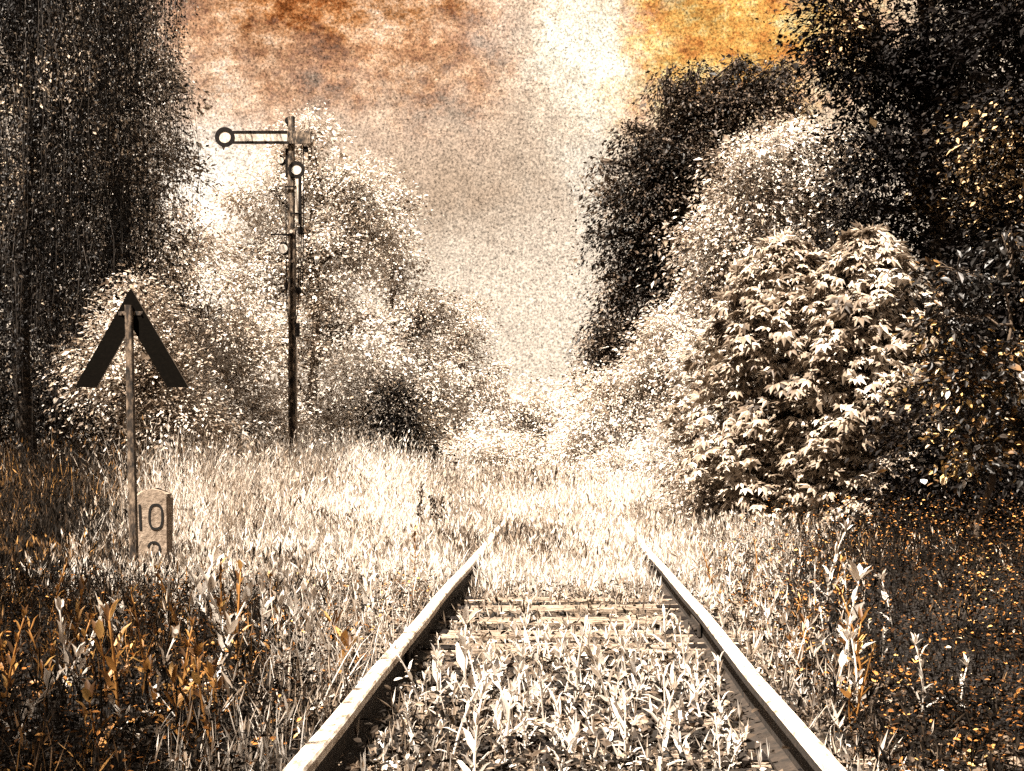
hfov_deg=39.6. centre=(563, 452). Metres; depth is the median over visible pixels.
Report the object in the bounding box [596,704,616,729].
broadleaf weed
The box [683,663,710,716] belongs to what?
broadleaf weed
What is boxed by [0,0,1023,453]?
sky
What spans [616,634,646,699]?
broadleaf weed
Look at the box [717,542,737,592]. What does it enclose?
broadleaf weed
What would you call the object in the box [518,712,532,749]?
broadleaf weed
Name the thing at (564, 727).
broadleaf weed
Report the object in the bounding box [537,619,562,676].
broadleaf weed
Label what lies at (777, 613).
broadleaf weed
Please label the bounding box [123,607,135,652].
broadleaf weed
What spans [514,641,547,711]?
broadleaf weed
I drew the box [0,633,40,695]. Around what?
broadleaf weed
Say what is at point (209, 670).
broadleaf weed
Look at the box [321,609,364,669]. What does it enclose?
broadleaf weed
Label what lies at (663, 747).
broadleaf weed
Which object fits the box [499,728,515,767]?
broadleaf weed
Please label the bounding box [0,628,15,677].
broadleaf weed
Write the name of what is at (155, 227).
weeping birch
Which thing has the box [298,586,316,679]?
broadleaf weed
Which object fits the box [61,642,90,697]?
broadleaf weed
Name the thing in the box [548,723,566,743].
broadleaf weed
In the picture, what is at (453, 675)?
broadleaf weed
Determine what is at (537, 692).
broadleaf weed
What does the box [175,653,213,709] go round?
broadleaf weed
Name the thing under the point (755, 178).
broadleaf tree
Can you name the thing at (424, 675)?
broadleaf weed
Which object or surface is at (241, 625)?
broadleaf weed
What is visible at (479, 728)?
broadleaf weed
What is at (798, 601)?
broadleaf weed
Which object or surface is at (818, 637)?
broadleaf weed
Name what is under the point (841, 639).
broadleaf weed
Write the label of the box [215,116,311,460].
semaphore signal
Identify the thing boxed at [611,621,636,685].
broadleaf weed
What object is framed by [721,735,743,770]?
broadleaf weed
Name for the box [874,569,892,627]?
broadleaf weed
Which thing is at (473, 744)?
broadleaf weed
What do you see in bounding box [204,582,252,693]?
broadleaf weed
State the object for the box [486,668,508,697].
broadleaf weed
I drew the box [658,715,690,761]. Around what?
broadleaf weed
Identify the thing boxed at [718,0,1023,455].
broadleaf tree
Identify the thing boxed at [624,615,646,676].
broadleaf weed
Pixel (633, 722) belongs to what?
broadleaf weed
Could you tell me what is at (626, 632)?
broadleaf weed
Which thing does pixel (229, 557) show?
broadleaf weed
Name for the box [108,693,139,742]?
broadleaf weed
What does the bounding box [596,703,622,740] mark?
broadleaf weed
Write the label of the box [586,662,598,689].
broadleaf weed
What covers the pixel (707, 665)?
broadleaf weed
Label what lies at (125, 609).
broadleaf weed
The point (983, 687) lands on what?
undergrowth
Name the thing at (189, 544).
broadleaf weed
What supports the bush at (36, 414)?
on the ground at (872, 620)
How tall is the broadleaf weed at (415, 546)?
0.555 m
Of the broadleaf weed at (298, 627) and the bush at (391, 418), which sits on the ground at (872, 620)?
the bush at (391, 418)
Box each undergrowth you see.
[669,488,1023,770]
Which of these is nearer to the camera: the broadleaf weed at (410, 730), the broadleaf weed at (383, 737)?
the broadleaf weed at (383, 737)
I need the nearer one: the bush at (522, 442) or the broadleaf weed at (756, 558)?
the broadleaf weed at (756, 558)
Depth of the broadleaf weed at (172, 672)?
5.25 m
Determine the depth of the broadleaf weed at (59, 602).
5.97 m
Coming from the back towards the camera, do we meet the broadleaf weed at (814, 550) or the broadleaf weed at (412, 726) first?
the broadleaf weed at (814, 550)
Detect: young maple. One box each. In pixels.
[660,226,901,531]
[758,220,972,536]
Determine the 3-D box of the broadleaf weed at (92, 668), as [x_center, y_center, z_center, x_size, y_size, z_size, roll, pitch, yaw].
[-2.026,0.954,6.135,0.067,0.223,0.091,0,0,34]
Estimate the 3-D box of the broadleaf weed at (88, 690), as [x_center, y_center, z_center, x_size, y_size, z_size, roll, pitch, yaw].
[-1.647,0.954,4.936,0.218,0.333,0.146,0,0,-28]
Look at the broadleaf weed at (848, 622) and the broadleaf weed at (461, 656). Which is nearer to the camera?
the broadleaf weed at (848, 622)
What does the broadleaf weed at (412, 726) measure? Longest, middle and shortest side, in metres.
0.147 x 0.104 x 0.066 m
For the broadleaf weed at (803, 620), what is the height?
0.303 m
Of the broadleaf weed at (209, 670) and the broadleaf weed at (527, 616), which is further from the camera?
the broadleaf weed at (527, 616)
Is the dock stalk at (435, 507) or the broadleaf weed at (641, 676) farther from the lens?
the dock stalk at (435, 507)
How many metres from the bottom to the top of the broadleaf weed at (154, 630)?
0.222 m
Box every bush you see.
[0,333,159,464]
[18,256,281,500]
[33,340,282,458]
[138,296,342,455]
[267,307,452,460]
[323,365,467,479]
[378,330,516,462]
[427,418,548,472]
[483,420,617,466]
[523,342,715,476]
[551,431,689,491]
[580,283,776,435]
[609,314,754,492]
[620,410,767,521]
[797,350,1023,541]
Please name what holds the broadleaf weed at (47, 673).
on the ground at (872, 620)
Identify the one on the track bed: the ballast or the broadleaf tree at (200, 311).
the ballast
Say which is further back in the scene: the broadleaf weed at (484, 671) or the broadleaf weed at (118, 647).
the broadleaf weed at (118, 647)
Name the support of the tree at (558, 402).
on the ground at (872, 620)
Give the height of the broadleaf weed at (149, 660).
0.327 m
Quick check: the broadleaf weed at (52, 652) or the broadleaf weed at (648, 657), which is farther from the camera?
the broadleaf weed at (648, 657)
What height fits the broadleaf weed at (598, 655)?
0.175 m
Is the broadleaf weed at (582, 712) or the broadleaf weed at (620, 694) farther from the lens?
the broadleaf weed at (582, 712)
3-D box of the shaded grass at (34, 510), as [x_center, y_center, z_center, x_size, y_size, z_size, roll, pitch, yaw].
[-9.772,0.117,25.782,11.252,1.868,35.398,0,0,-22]
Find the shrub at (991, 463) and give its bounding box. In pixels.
[875,218,1023,556]
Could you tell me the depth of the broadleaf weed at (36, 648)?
5.58 m
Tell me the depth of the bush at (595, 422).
33.60 m
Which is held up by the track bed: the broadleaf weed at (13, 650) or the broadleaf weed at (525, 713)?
the broadleaf weed at (525, 713)
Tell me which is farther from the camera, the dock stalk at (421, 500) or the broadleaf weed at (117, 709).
the dock stalk at (421, 500)
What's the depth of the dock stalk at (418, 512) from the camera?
15.20 m
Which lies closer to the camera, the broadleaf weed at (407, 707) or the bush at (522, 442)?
the broadleaf weed at (407, 707)
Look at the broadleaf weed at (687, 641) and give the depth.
6.25 m
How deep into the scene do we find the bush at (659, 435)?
26.90 m
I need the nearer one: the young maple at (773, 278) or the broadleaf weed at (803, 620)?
the broadleaf weed at (803, 620)
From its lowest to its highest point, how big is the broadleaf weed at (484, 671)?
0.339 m
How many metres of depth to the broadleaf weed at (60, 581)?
8.31 m
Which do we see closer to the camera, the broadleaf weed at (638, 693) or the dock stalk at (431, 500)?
the broadleaf weed at (638, 693)
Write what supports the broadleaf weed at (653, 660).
on the track bed
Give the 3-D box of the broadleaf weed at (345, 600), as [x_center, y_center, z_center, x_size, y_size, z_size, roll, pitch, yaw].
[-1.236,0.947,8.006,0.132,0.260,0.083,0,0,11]
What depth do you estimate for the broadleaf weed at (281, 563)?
9.42 m
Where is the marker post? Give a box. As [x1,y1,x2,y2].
[537,431,542,460]
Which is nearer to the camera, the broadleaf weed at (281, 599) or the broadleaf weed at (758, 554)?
the broadleaf weed at (281, 599)
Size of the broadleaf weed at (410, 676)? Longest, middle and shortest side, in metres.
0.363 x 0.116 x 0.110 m
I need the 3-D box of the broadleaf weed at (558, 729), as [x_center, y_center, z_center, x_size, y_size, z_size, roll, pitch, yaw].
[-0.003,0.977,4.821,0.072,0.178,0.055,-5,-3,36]
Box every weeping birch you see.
[0,0,182,479]
[31,0,205,463]
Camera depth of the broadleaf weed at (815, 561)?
9.32 m
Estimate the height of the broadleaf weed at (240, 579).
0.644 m
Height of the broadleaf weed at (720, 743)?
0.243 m
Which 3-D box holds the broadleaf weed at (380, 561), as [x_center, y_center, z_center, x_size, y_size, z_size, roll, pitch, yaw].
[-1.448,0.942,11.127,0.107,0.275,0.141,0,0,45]
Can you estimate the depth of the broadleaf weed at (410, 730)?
4.91 m
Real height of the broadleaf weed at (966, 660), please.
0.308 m
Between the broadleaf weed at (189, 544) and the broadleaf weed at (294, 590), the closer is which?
the broadleaf weed at (294, 590)
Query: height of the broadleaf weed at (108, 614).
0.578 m
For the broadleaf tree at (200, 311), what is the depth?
36.66 m
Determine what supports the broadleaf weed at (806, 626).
on the track bed
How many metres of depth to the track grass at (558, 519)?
11.69 m
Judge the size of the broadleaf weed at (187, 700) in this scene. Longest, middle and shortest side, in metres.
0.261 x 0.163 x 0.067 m
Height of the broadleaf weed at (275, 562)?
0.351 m
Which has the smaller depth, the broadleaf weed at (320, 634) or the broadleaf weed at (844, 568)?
the broadleaf weed at (320, 634)
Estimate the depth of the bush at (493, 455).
39.69 m
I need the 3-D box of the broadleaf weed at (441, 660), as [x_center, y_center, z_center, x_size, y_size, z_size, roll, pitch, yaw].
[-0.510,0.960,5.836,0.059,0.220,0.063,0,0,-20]
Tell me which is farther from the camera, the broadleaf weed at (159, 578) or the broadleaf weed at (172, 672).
the broadleaf weed at (159, 578)
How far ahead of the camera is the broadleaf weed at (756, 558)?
10.74 m
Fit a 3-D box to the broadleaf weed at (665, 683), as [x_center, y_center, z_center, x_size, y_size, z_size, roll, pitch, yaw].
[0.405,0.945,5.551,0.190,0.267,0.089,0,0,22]
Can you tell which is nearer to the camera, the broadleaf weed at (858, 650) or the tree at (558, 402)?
the broadleaf weed at (858, 650)
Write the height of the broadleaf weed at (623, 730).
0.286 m
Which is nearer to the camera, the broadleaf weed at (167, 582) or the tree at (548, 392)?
the broadleaf weed at (167, 582)
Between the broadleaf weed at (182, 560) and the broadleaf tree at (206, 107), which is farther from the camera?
the broadleaf tree at (206, 107)
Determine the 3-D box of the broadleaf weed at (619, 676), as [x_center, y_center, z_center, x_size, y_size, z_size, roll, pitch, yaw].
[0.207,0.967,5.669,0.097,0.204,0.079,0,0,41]
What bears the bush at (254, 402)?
on the ground at (872, 620)
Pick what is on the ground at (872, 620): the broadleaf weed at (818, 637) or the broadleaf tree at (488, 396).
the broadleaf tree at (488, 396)
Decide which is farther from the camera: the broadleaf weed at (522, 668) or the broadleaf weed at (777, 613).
the broadleaf weed at (777, 613)
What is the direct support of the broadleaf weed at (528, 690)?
on the track bed
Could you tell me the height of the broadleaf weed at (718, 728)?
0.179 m
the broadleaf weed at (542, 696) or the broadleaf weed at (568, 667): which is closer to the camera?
the broadleaf weed at (542, 696)
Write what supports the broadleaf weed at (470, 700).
on the track bed
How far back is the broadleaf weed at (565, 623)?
6.73 m
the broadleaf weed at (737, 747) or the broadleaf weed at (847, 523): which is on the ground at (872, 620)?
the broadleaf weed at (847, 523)
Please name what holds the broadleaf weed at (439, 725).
on the track bed
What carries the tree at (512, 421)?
on the ground at (872, 620)
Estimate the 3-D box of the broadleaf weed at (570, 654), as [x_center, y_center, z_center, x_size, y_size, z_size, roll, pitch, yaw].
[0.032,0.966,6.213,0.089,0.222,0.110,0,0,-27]
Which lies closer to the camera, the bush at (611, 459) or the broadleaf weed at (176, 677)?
the broadleaf weed at (176, 677)
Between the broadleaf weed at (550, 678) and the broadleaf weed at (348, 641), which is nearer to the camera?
the broadleaf weed at (550, 678)
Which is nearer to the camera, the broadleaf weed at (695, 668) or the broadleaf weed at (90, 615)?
the broadleaf weed at (695, 668)
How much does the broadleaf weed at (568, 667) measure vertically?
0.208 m
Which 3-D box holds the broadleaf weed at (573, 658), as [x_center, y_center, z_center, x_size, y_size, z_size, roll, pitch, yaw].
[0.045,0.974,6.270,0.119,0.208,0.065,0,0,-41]
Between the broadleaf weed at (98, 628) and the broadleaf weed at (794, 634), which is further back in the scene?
the broadleaf weed at (794, 634)
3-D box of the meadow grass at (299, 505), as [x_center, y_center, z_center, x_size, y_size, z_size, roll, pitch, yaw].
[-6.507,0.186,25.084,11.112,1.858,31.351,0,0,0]
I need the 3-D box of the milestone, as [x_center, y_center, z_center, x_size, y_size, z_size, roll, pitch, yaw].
[-3.814,0.764,13.238,0.316,0.863,0.188,0,0,0]
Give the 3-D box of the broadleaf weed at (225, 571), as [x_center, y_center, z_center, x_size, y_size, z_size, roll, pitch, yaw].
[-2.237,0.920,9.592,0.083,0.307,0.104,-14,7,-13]
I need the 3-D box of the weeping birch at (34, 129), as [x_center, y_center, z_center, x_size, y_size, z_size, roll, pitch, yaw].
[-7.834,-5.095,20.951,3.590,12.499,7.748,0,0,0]
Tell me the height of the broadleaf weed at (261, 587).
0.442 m
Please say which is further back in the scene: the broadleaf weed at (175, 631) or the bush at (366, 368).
the bush at (366, 368)
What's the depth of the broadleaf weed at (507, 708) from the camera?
4.90 m
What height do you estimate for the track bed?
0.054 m
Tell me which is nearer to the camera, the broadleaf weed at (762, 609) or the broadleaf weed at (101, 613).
the broadleaf weed at (101, 613)
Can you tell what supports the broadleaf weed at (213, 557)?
on the ground at (872, 620)
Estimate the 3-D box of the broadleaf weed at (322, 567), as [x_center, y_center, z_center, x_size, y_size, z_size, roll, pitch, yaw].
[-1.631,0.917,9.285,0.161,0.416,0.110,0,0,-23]
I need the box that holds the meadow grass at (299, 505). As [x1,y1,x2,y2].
[2,406,499,613]
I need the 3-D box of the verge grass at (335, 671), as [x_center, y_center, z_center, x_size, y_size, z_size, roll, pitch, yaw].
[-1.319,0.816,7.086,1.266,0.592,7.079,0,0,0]
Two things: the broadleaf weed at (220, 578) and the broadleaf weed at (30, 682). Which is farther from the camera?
the broadleaf weed at (220, 578)
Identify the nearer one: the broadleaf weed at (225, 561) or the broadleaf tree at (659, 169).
the broadleaf weed at (225, 561)
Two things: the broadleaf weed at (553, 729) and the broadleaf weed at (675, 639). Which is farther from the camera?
the broadleaf weed at (675, 639)
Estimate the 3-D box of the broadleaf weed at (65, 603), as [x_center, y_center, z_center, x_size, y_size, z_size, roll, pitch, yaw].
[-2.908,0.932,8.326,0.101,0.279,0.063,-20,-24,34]
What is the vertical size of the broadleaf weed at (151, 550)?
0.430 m
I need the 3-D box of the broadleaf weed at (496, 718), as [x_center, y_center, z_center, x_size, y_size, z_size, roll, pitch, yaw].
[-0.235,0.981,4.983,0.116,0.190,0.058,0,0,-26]
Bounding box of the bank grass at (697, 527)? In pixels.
[610,458,1013,770]
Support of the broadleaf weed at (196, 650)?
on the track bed
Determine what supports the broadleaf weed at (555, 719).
on the track bed
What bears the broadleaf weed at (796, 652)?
on the track bed
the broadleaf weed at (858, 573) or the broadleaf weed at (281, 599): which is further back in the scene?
the broadleaf weed at (281, 599)
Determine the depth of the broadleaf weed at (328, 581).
8.71 m
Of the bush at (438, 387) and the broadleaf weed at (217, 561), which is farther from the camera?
the bush at (438, 387)
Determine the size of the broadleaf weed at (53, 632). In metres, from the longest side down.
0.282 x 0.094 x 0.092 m
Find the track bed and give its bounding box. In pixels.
[72,522,1023,770]
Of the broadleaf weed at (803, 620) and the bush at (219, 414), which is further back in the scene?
the bush at (219, 414)
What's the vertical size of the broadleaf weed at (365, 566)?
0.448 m
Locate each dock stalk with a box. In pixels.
[415,485,424,534]
[417,481,425,524]
[429,495,436,520]
[433,499,439,538]
[437,496,445,525]
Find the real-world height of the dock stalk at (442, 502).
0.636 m
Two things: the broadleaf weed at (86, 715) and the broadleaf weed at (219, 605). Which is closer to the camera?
the broadleaf weed at (86, 715)
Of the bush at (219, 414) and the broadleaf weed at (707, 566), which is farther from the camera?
the bush at (219, 414)
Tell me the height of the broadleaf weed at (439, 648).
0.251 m
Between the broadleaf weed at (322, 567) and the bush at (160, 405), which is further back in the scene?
the bush at (160, 405)
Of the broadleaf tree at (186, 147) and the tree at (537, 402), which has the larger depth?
the tree at (537, 402)
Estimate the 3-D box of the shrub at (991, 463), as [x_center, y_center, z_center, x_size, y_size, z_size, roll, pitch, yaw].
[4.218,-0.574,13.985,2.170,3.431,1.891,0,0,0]
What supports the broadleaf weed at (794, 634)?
on the track bed
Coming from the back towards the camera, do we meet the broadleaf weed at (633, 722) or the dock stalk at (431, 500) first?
the dock stalk at (431, 500)
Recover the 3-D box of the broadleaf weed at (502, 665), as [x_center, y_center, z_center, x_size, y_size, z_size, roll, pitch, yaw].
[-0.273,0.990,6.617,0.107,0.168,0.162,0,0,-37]
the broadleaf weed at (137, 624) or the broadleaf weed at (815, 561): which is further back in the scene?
the broadleaf weed at (815, 561)
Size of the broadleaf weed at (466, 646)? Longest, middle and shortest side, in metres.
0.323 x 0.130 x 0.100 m
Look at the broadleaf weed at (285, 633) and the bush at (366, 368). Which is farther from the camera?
the bush at (366, 368)
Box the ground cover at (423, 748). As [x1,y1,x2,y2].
[14,553,968,770]
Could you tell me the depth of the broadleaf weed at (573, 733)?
4.54 m
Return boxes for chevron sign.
[75,288,188,564]
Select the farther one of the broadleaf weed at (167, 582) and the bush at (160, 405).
the bush at (160, 405)
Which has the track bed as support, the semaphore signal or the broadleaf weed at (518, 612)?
the broadleaf weed at (518, 612)
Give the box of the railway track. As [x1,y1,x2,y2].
[275,513,912,770]
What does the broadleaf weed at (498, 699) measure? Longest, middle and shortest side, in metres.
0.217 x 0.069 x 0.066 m
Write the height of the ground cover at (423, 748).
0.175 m
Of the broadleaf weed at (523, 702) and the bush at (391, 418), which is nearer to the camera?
the broadleaf weed at (523, 702)
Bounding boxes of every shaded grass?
[0,406,218,605]
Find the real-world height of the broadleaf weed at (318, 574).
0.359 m
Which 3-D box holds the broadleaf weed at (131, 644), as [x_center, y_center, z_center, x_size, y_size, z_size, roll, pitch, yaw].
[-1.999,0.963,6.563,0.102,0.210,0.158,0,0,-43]
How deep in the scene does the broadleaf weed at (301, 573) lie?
10.40 m
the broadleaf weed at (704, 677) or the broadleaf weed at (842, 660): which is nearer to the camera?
the broadleaf weed at (704, 677)
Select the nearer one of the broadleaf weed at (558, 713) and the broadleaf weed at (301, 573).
the broadleaf weed at (558, 713)
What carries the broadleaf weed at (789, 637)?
on the track bed
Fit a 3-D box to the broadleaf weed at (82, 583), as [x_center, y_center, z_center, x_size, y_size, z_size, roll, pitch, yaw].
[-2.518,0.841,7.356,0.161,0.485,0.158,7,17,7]
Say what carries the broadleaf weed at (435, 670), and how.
on the track bed
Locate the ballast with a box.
[75,556,1023,770]
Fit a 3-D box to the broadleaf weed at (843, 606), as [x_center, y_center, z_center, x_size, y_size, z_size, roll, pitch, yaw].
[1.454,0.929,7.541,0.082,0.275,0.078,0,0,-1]
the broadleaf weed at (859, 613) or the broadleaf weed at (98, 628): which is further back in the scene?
the broadleaf weed at (859, 613)
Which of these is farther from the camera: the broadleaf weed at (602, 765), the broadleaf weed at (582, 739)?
the broadleaf weed at (582, 739)
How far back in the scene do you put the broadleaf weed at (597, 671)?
5.49 m
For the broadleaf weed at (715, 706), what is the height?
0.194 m
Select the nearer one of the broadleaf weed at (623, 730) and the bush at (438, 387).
the broadleaf weed at (623, 730)
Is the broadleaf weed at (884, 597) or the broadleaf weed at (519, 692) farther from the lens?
the broadleaf weed at (884, 597)
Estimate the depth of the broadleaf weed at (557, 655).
6.75 m
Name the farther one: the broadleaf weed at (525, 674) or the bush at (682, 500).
the bush at (682, 500)
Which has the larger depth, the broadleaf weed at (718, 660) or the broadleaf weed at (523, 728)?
the broadleaf weed at (718, 660)
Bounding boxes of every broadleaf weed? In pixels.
[0,605,30,720]
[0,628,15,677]
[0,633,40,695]
[0,667,65,747]
[24,615,57,714]
[36,647,54,710]
[42,610,66,659]
[46,555,69,625]
[52,623,88,653]
[54,596,79,701]
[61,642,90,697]
[62,590,72,626]
[65,574,87,645]
[65,679,116,756]
[76,634,90,671]
[80,599,108,655]
[80,612,96,672]
[80,707,92,753]
[89,619,128,703]
[91,648,102,687]
[97,598,159,733]
[102,642,129,676]
[103,614,127,650]
[107,580,131,630]
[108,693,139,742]
[118,595,133,632]
[120,639,140,680]
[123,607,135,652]
[126,584,153,698]
[131,655,170,724]
[142,625,179,714]
[144,626,159,657]
[147,544,158,594]
[150,661,193,730]
[152,555,163,590]
[153,563,189,647]
[160,575,172,643]
[163,667,190,690]
[166,687,202,745]
[171,544,227,632]
[172,539,191,605]
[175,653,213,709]
[177,553,225,612]
[177,616,195,709]
[181,575,203,646]
[184,642,214,751]
[198,601,244,645]
[201,654,243,714]
[202,573,240,650]
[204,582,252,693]
[206,540,223,573]
[210,595,232,639]
[211,557,227,626]
[219,546,230,587]
[223,559,250,673]
[224,569,236,603]
[225,549,232,572]
[231,612,249,638]
[245,579,273,647]
[250,567,271,599]
[253,597,274,626]
[256,603,282,635]
[265,589,291,651]
[269,550,278,574]
[272,558,283,604]
[274,629,288,664]
[280,570,296,631]
[285,612,308,662]
[291,586,300,621]
[297,568,303,577]
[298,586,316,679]
[300,582,309,641]
[305,608,330,658]
[312,561,325,603]
[316,569,337,611]
[317,617,327,668]
[319,633,359,682]
[321,560,341,615]
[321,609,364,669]
[338,598,353,630]
[345,582,361,645]
[349,556,386,618]
[364,567,382,625]
[368,728,389,769]
[376,556,384,569]
[389,640,433,711]
[400,719,415,742]
[402,689,412,718]
[404,711,425,756]
[410,524,419,578]
[419,664,429,700]
[420,719,453,755]
[422,644,456,703]
[429,632,446,673]
[431,659,444,702]
[433,661,463,698]
[438,663,492,764]
[456,604,488,687]
[456,683,493,770]
[459,674,502,716]
[460,641,488,705]
[464,641,495,713]
[469,719,488,755]
[481,646,520,711]
[481,706,504,746]
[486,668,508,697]
[486,681,507,727]
[495,648,514,677]
[498,675,535,747]
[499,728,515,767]
[504,657,530,724]
[507,596,535,648]
[509,712,535,743]
[510,646,543,711]
[514,609,535,659]
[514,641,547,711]
[516,678,535,718]
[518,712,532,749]
[520,691,525,713]
[520,710,537,742]
[529,674,554,712]
[532,671,552,701]
[533,618,552,659]
[533,659,548,735]
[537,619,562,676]
[538,688,565,742]
[546,725,566,754]
[547,639,566,670]
[548,616,571,668]
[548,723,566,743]
[549,699,561,720]
[551,715,576,755]
[551,721,582,770]
[558,649,581,691]
[561,650,580,687]
[561,652,587,686]
[562,606,589,701]
[576,634,632,715]
[579,693,591,721]
[581,738,587,768]
[586,648,614,676]
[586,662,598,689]
[591,638,608,667]
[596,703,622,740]
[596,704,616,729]
[596,760,606,770]
[605,680,644,750]
[607,688,639,734]
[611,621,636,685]
[611,671,628,704]
[615,690,640,760]
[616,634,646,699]
[619,621,632,646]
[621,704,650,745]
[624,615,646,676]
[636,681,646,703]
[638,647,653,668]
[638,672,647,689]
[639,624,654,646]
[642,661,684,713]
[643,654,666,690]
[643,671,684,741]
[647,605,670,654]
[656,727,683,769]
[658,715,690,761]
[669,694,702,752]
[671,613,703,687]
[671,614,682,667]
[679,626,693,684]
[681,677,705,718]
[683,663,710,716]
[693,648,705,693]
[696,541,716,588]
[700,650,733,725]
[700,674,706,705]
[702,709,725,747]
[704,661,721,695]
[710,712,727,770]
[714,701,732,749]
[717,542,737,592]
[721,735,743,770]
[727,721,748,769]
[752,537,762,584]
[753,549,770,587]
[754,599,778,639]
[759,587,769,633]
[772,602,778,620]
[778,630,799,672]
[786,631,809,658]
[788,619,811,683]
[789,643,803,680]
[790,613,815,658]
[791,592,811,622]
[806,532,820,575]
[807,519,851,598]
[811,557,824,607]
[815,631,833,668]
[825,627,859,690]
[830,603,844,643]
[833,584,872,695]
[836,555,846,593]
[837,605,869,689]
[837,685,856,731]
[838,559,875,668]
[838,621,850,665]
[839,562,846,608]
[842,613,878,702]
[848,643,877,722]
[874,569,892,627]
[881,627,887,663]
[911,632,943,711]
[953,653,969,706]
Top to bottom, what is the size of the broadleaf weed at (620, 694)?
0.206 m
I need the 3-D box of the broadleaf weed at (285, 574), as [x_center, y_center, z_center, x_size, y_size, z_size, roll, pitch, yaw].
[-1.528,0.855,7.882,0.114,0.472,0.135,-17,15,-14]
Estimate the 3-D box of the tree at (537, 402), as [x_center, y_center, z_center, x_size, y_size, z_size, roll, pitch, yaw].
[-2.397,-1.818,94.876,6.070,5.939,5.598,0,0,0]
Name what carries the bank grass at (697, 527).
on the ground at (872, 620)
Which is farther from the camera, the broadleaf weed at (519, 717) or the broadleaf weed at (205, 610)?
the broadleaf weed at (205, 610)
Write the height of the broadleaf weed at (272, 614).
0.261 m
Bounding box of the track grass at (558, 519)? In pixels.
[202,453,951,770]
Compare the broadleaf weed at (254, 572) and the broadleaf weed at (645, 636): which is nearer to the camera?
the broadleaf weed at (645, 636)
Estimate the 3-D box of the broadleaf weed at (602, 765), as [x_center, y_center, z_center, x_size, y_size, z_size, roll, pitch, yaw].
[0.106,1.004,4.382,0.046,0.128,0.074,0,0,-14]
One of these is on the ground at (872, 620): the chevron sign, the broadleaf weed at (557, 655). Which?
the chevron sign
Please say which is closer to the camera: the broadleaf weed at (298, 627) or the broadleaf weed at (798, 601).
the broadleaf weed at (298, 627)
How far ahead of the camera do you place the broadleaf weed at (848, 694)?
5.19 m
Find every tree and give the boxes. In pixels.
[0,0,217,455]
[33,12,243,381]
[148,192,322,443]
[194,97,433,446]
[320,158,499,449]
[402,286,531,447]
[449,356,645,452]
[460,365,535,457]
[498,382,567,455]
[533,373,603,454]
[543,47,838,458]
[546,305,636,446]
[632,107,913,428]
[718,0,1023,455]
[889,0,1023,530]
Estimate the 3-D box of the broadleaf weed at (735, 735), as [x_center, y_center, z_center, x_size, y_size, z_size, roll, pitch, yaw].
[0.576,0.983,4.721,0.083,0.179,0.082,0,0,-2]
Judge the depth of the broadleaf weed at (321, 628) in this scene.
7.15 m
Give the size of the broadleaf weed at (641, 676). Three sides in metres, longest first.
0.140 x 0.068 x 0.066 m
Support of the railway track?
on the track bed
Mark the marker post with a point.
(541, 433)
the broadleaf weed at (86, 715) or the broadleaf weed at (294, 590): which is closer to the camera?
the broadleaf weed at (86, 715)
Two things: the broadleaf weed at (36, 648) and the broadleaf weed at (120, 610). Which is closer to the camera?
the broadleaf weed at (36, 648)
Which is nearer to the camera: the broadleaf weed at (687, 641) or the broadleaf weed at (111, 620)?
the broadleaf weed at (687, 641)
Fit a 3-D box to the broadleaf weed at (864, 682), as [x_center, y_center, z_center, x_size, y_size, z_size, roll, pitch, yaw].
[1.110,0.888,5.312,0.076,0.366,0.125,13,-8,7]
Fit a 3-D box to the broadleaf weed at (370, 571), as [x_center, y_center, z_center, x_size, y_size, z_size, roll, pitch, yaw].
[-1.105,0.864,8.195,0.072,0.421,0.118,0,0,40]
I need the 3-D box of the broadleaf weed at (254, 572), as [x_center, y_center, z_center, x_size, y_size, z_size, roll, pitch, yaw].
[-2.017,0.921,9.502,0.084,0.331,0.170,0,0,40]
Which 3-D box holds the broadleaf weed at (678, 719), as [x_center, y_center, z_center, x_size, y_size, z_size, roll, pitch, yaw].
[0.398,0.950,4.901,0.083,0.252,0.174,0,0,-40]
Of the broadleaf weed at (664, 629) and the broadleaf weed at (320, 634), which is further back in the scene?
the broadleaf weed at (664, 629)
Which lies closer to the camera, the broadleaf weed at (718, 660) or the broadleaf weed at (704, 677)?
the broadleaf weed at (718, 660)
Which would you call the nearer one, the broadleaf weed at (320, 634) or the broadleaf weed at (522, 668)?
the broadleaf weed at (522, 668)
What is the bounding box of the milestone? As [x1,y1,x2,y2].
[137,488,172,562]
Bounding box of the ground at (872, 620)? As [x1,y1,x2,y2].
[0,454,1023,770]
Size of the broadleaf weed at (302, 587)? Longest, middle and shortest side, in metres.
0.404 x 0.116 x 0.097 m
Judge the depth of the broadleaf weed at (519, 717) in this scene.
5.12 m
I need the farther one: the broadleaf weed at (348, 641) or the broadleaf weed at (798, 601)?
the broadleaf weed at (798, 601)
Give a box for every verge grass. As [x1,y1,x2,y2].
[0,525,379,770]
[124,531,464,770]
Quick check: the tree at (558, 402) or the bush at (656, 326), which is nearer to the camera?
the bush at (656, 326)
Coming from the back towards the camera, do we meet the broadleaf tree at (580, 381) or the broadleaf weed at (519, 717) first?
the broadleaf tree at (580, 381)
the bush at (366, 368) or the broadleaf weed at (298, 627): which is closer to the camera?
the broadleaf weed at (298, 627)
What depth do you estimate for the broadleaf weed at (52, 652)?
5.80 m
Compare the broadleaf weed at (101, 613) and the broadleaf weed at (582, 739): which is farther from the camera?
the broadleaf weed at (101, 613)

